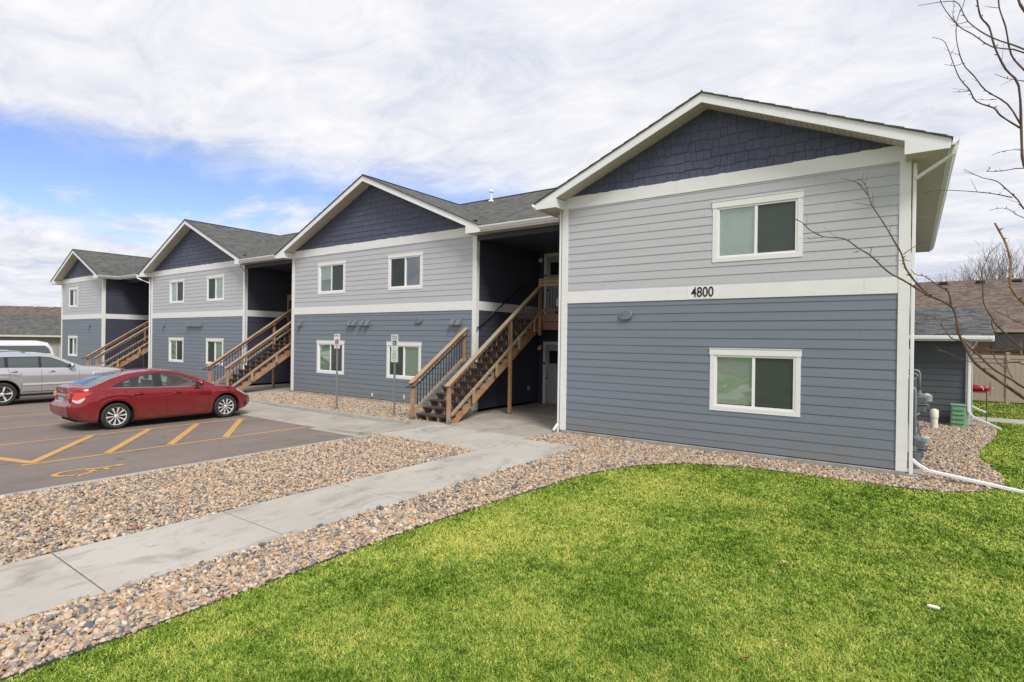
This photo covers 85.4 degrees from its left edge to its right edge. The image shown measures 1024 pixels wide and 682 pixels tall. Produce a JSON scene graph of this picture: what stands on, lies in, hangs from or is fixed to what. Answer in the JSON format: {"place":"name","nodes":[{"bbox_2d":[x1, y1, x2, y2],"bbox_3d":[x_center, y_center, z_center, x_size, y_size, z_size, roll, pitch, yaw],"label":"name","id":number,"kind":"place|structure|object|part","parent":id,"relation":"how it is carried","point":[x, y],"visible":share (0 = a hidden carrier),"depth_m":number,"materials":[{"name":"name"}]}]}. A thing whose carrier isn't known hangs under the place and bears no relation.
{"place":"outdoors","nodes":[
{"label":"outdoors","id":0,"kind":"place"},
{"bbox_2d":[0,394,353,494],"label":"parking lot","id":1,"kind":"structure","parent":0,"point":[16,477],"depth_m":12.33,"materials":[{"name":"grey asphalt"}]},
{"bbox_2d":[0,340,54,355],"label":"parked truck","id":2,"kind":"object","parent":1,"relation":"on","point":[28,346],"depth_m":21.48,"materials":[{"name":"white paint"}]},
{"bbox_2d":[0,350,129,405],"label":"parked car","id":3,"kind":"object","parent":1,"relation":"on","point":[28,373],"visible":0.64,"depth_m":18.77,"materials":[{"name":"silver paint"}]},
{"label":"side window","id":4,"kind":"part","parent":3,"relation":"part of","materials":[{"name":"grey glass"}]},
{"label":"side window","id":5,"kind":"part","parent":3,"relation":"part of","materials":[{"name":"grey glass"}]},
{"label":"side window","id":6,"kind":"part","parent":3,"relation":"part of","materials":[{"name":"grey glass"}]},
{"bbox_2d":[51,464,123,476],"bbox_3d":[-7.418,2.255,9.707,0.588,0.001,1.049,1,0,11],"label":"wheelchair symbol","id":7,"kind":"object","parent":1,"relation":"on","point":[90,470],"visible":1,"depth_m":9.59,"materials":[{"name":"yellow paint"}]},
{"bbox_2d":[50,365,248,428],"bbox_3d":[-9.847,1.412,15.483,2.051,1.602,4.599,1,0,36],"label":"parked car","id":8,"kind":"object","parent":1,"relation":"on","point":[110,402],"visible":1,"depth_m":14.51,"materials":[{"name":"red paint"}]},
{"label":"rear window","id":9,"kind":"part","parent":8,"relation":"part of","materials":[{"name":"blue glass"}]},
{"bbox_2d":[0,397,302,465],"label":"parking stripes","id":10,"kind":"object","parent":1,"relation":"on","point":[230,431],"visible":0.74,"depth_m":12.44,"materials":[{"name":"yellow paint"}]},
{"bbox_2d":[309,428,360,436],"bbox_3d":[-4.306,2.389,13.828,2.230,0.206,0.199,1,0,36],"label":"gutter pan","id":11,"kind":"object","parent":1,"relation":"on","point":[337,432],"visible":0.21,"depth_m":13.86,"materials":[{"name":"concrete"}]},
{"bbox_2d":[0,433,474,561],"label":"rock bed ground","id":12,"kind":"structure","parent":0,"point":[154,503],"depth_m":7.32,"materials":[{"name":"brown gravel"}]},
{"bbox_2d":[0,554,39,564],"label":"river rock","id":13,"kind":"object","parent":12,"relation":"on","point":[2,562],"visible":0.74,"depth_m":5.58,"materials":[{"name":"beige gravel"}]},
{"bbox_2d":[242,383,290,395],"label":"patio","id":14,"kind":"structure","parent":0,"point":[258,389],"depth_m":23.84,"materials":[{"name":"beige concrete"}]},
{"bbox_2d":[203,295,291,389],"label":"wooden staircase","id":15,"kind":"structure","parent":14,"relation":"on","point":[259,367],"depth_m":23.11,"materials":[{"name":"brown wood"}]},
{"bbox_2d":[0,424,576,623],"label":"sidewalk","id":16,"kind":"structure","parent":0,"point":[39,584],"depth_m":6.61,"materials":[{"name":"concrete"}]},
{"bbox_2d":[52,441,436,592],"bbox_3d":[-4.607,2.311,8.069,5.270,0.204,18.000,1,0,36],"label":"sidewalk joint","id":17,"kind":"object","parent":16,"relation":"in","point":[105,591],"visible":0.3,"depth_m":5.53,"materials":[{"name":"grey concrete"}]},
{"bbox_2d":[32,434,558,606],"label":"stray stones","id":18,"kind":"object","parent":16,"relation":"on","point":[291,531],"visible":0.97,"depth_m":6.46,"materials":[{"name":"beige stone"}]},
{"bbox_2d":[233,401,424,434],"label":"ramped walk","id":19,"kind":"structure","parent":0,"point":[356,426],"depth_m":15.75,"materials":[{"name":"beige concrete"}]},
{"bbox_2d":[249,382,537,433],"bbox_3d":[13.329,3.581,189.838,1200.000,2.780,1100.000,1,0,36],"label":"ground","id":20,"kind":"structure","parent":0,"point":[401,429],"depth_m":22.16,"materials":[{"name":"grey concrete"}]},
{"bbox_2d":[0,314,60,357],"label":"garage building","id":21,"kind":"structure","parent":20,"relation":"on","point":[42,328],"depth_m":46.44,"materials":[{"name":"beige"}]},
{"bbox_2d":[59,339,60,357],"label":"garage door","id":22,"kind":"structure","parent":21,"relation":"in","point":[59,339],"depth_m":46.49,"materials":[{"name":"grey"}]},
{"bbox_2d":[0,306,60,335],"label":"distant house","id":23,"kind":"structure","parent":20,"relation":"on","point":[38,310],"depth_m":65.51,"materials":[{"name":"beige"}]},
{"bbox_2d":[0,399,409,496],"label":"kerb","id":24,"kind":"structure","parent":20,"relation":"on","point":[357,416],"depth_m":15.39,"materials":[{"name":"concrete"}]},
{"bbox_2d":[50,90,1023,493],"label":"apartment building","id":25,"kind":"structure","parent":20,"relation":"on","point":[710,294],"depth_m":12.54,"materials":[{"name":"grey wood"}]},
{"bbox_2d":[68,335,76,355],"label":"window","id":26,"kind":"structure","parent":25,"relation":"in","point":[72,340],"depth_m":35.08,"materials":[{"name":"white plastic"}]},
{"bbox_2d":[69,287,77,307],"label":"window","id":27,"kind":"structure","parent":25,"relation":"in","point":[73,291],"depth_m":34.98,"materials":[{"name":"white plastic"}]},
{"bbox_2d":[168,337,183,362],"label":"window","id":28,"kind":"structure","parent":25,"relation":"in","point":[176,344],"depth_m":29.13,"materials":[{"name":"white plastic"}]},
{"bbox_2d":[169,278,183,303],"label":"window","id":29,"kind":"structure","parent":25,"relation":"in","point":[176,294],"depth_m":29.17,"materials":[{"name":"white plastic"}]},
{"bbox_2d":[206,338,223,365],"bbox_3d":[-14.203,0.507,26.974,1.700,1.297,0.590,1,0,36],"label":"window","id":30,"kind":"structure","parent":25,"relation":"in","point":[214,346],"depth_m":26.82,"materials":[{"name":"white plastic"}]},
{"bbox_2d":[207,274,223,301],"bbox_3d":[-14.158,-2.560,26.963,1.690,1.272,0.590,1,0,36],"label":"window","id":31,"kind":"structure","parent":25,"relation":"in","point":[215,283],"depth_m":26.76,"materials":[{"name":"white plastic"}]},
{"bbox_2d":[316,340,344,374],"bbox_3d":[-6.868,0.619,21.631,1.730,1.297,0.590,1,0,36],"label":"window","id":32,"kind":"structure","parent":25,"relation":"in","point":[326,352],"depth_m":21.52,"materials":[{"name":"white plastic"}]},
{"bbox_2d":[318,259,345,294],"bbox_3d":[-6.819,-2.448,21.617,1.730,1.272,0.590,1,0,36],"label":"window","id":33,"kind":"structure","parent":25,"relation":"in","point":[331,274],"depth_m":21.40,"materials":[{"name":"white plastic"}]},
{"bbox_2d":[386,341,421,380],"bbox_3d":[-3.574,0.669,19.259,1.730,1.297,0.590,1,0,36],"label":"window","id":34,"kind":"structure","parent":25,"relation":"in","point":[408,365],"depth_m":19.04,"materials":[{"name":"white plastic"}]},
{"bbox_2d":[387,250,422,290],"bbox_3d":[-3.516,-2.398,19.239,1.730,1.272,0.590,1,0,36],"label":"window","id":35,"kind":"structure","parent":25,"relation":"in","point":[405,270],"depth_m":19.30,"materials":[{"name":"white plastic"}]},
{"bbox_2d":[545,345,557,403],"bbox_3d":[1.593,1.190,19.600,0.986,2.114,0.092,1,0,36],"label":"door","id":36,"kind":"structure","parent":25,"relation":"in","point":[551,381],"depth_m":19.75,"materials":[{"name":"grey metal"}]},
{"bbox_2d":[546,256,558,313],"bbox_3d":[1.636,-1.961,19.592,0.986,2.114,0.092,1,0,36],"label":"door","id":37,"kind":"structure","parent":25,"relation":"in","point":[552,261],"depth_m":19.75,"materials":[{"name":"grey"}]},
{"bbox_2d":[709,348,801,416],"bbox_3d":[4.995,0.805,11.339,1.745,1.297,0.590,1,0,36],"label":"window","id":38,"kind":"structure","parent":25,"relation":"in","point":[756,381],"depth_m":11.11,"materials":[{"name":"white plastic"}]},
{"bbox_2d":[712,190,804,262],"bbox_3d":[5.042,-2.262,11.326,1.730,1.272,0.590,1,0,36],"label":"window","id":39,"kind":"structure","parent":25,"relation":"in","point":[762,226],"depth_m":11.09,"materials":[{"name":"white plastic"}]},
{"bbox_2d":[910,239,911,286],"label":"window","id":40,"kind":"structure","parent":25,"relation":"in","point":[911,239],"depth_m":15.33,"materials":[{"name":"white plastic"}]},
{"bbox_2d":[908,377,917,419],"bbox_3d":[8.380,1.218,11.542,0.218,0.900,0.600,1,0,36],"label":"electric panel","id":41,"kind":"object","parent":25,"relation":"attached to","point":[915,382],"visible":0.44,"depth_m":11.36,"materials":[{"name":"grey metal"}]},
{"bbox_2d":[907,369,920,468],"bbox_3d":[7.535,1.449,10.400,0.230,1.822,0.916,1,0,36],"label":"gas piping","id":42,"kind":"object","parent":25,"relation":"attached to","point":[917,456],"visible":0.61,"depth_m":10.08,"materials":[{"name":"grey metal"}]},
{"bbox_2d":[916,432,930,456],"bbox_3d":[7.601,1.911,10.305,0.296,0.440,0.465,1,0,36],"label":"gas meter","id":43,"kind":"object","parent":42,"relation":"attached to","point":[921,446],"visible":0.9,"depth_m":10.15,"materials":[{"name":"grey metal"}]},
{"bbox_2d":[917,390,932,412],"bbox_3d":[7.928,1.154,10.691,0.296,0.440,0.465,1,0,36],"label":"gas meter","id":44,"kind":"object","parent":42,"relation":"attached to","point":[923,405],"visible":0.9,"depth_m":10.55,"materials":[{"name":"grey metal"}]},
{"bbox_2d":[908,307,1002,429],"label":"garage building","id":45,"kind":"structure","parent":20,"relation":"on","point":[945,383],"depth_m":16.20,"materials":[{"name":"grey"}]},
{"bbox_2d":[910,278,1023,391],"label":"brown house","id":46,"kind":"structure","parent":20,"relation":"on","point":[999,294],"depth_m":29.76,"materials":[{"name":"brown"}]},
{"bbox_2d":[991,332,1023,354],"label":"window","id":47,"kind":"structure","parent":46,"relation":"in","point":[1018,338],"depth_m":27.25,"materials":[{"name":"black glass"}]},
{"bbox_2d":[932,238,1023,280],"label":"distant tree","id":48,"kind":"object","parent":20,"relation":"on","point":[987,273],"visible":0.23,"depth_m":50.26,"materials":[{"name":"brown plant"}]},
{"bbox_2d":[972,352,1023,403],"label":"vinyl fence","id":49,"kind":"object","parent":20,"relation":"on","point":[1000,392],"visible":0.27,"depth_m":22.50,"materials":[{"name":"beige plastic"}]},
{"bbox_2d":[404,402,560,437],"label":"patio","id":50,"kind":"structure","parent":0,"point":[530,419],"depth_m":15.46,"materials":[{"name":"beige concrete"}]},
{"bbox_2d":[406,278,558,424],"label":"wooden staircase","id":51,"kind":"structure","parent":50,"relation":"on","point":[530,326],"depth_m":16.63,"materials":[{"name":"brown wood"}]},
{"bbox_2d":[0,440,995,676],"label":"rock bed ground","id":52,"kind":"structure","parent":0,"point":[355,546],"depth_m":6.43,"materials":[{"name":"brown gravel"}]},
{"bbox_2d":[0,506,471,681],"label":"river rock","id":53,"kind":"object","parent":52,"relation":"on","point":[125,605],"visible":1,"depth_m":4.96,"materials":[{"name":"beige gravel"}]},
{"bbox_2d":[367,420,1004,511],"bbox_3d":[6.330,2.345,11.770,18.238,0.136,6.399,1,0,-15],"label":"river rock","id":54,"kind":"object","parent":52,"relation":"on","point":[953,449],"visible":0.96,"depth_m":10.24,"materials":[{"name":"beige gravel"}]},
{"bbox_2d":[930,408,938,428],"bbox_3d":[11.612,2.157,15.247,0.194,0.590,0.194,1,0,36],"label":"capped pipe","id":55,"kind":"object","parent":54,"relation":"on","point":[934,415],"visible":0.86,"depth_m":15.18,"materials":[{"name":"beige plastic"}]},
{"bbox_2d":[949,403,966,426],"bbox_3d":[12.626,2.114,15.696,0.370,0.660,0.365,1,0,36],"label":"utility pedestal","id":56,"kind":"object","parent":54,"relation":"on","point":[957,415],"visible":0.98,"depth_m":15.57,"materials":[{"name":"green metal"}]},
{"bbox_2d":[972,382,992,420],"bbox_3d":[14.015,1.855,16.969,1.080,1.250,0.600,1,0,36],"label":"yard ornament","id":57,"kind":"object","parent":54,"relation":"on","point":[980,388],"visible":0.66,"depth_m":16.73,"materials":[{"name":"red paint"}]},
{"bbox_2d":[0,421,1023,681],"bbox_3d":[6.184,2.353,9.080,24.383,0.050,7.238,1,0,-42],"label":"lawn grass","id":58,"kind":"structure","parent":0,"point":[1002,453],"depth_m":5.05,"materials":[{"name":"green plant"}]},
{"bbox_2d":[0,435,1002,681],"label":"edging strip","id":59,"kind":"object","parent":58,"relation":"on","point":[40,666],"visible":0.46,"depth_m":5.50,"materials":[{"name":"grey"}]},
{"bbox_2d":[794,0,1023,399],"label":"bare tree","id":60,"kind":"object","parent":58,"relation":"on","point":[1021,149],"visible":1,"depth_m":5.02,"materials":[{"name":"brown plant"}]},
{"bbox_2d":[927,604,939,609],"bbox_3d":[3.653,2.304,4.805,0.091,0.030,0.030,1,0,36],"label":"plastic tube","id":61,"kind":"object","parent":58,"relation":"on","point":[933,606],"visible":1,"depth_m":4.80,"materials":[{"name":"beige plastic"}]},
{"bbox_2d":[0,0,1023,306],"label":"sky","id":62,"kind":"structure","parent":0,"point":[123,122],"materials":[{"name":"white"}]},
{"bbox_2d":[555,298,558,313],"bbox_3d":[1.544,-1.293,18.392,0.254,0.799,0.254,1,0,36],"label":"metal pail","id":63,"kind":"object","parent":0,"point":[557,305],"visible":0.33,"depth_m":18.34,"materials":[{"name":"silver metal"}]},
{"bbox_2d":[972,392,1023,419],"bbox_3d":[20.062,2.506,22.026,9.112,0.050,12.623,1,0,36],"label":"back lawn grass","id":64,"kind":"structure","parent":0,"point":[1003,407],"depth_m":19.91,"materials":[{"name":"green plant"}]},
{"bbox_2d":[972,416,1023,424],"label":"back sidewalk","id":65,"kind":"structure","parent":0,"point":[1011,421],"depth_m":17.06,"materials":[{"name":"concrete"}]},
{"label":"rock bed ground","id":66,"kind":"structure","parent":0,"visible":0},
{"bbox_2d":[334,334,339,408],"bbox_3d":[-5.552,1.021,17.589,0.304,2.490,0.048,1,0,36],"label":"parking sign","id":67,"kind":"object","parent":66,"relation":"on","point":[336,341],"visible":1,"depth_m":17.59,"materials":[{"name":"white metal"}]},
{"bbox_2d":[249,391,467,420],"bbox_3d":[-5.956,2.167,19.045,9.602,0.143,2.724,1,0,36],"label":"river rock","id":68,"kind":"object","parent":66,"relation":"on","point":[367,407],"visible":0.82,"depth_m":18.76,"materials":[{"name":"beige gravel"}]},
{"bbox_2d":[391,334,397,415],"bbox_3d":[-3.450,1.052,16.297,0.304,2.490,0.048,1,0,36],"label":"parking sign","id":69,"kind":"object","parent":66,"relation":"on","point":[394,348],"visible":1,"depth_m":16.31,"materials":[{"name":"grey metal"}]},
{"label":"patio","id":70,"kind":"structure","parent":0,"visible":0},
{"bbox_2d":[82,319,150,367],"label":"wooden staircase","id":71,"kind":"structure","parent":70,"relation":"on","point":[130,356],"depth_m":30.97,"materials":[{"name":"brown wood"}]}
]}

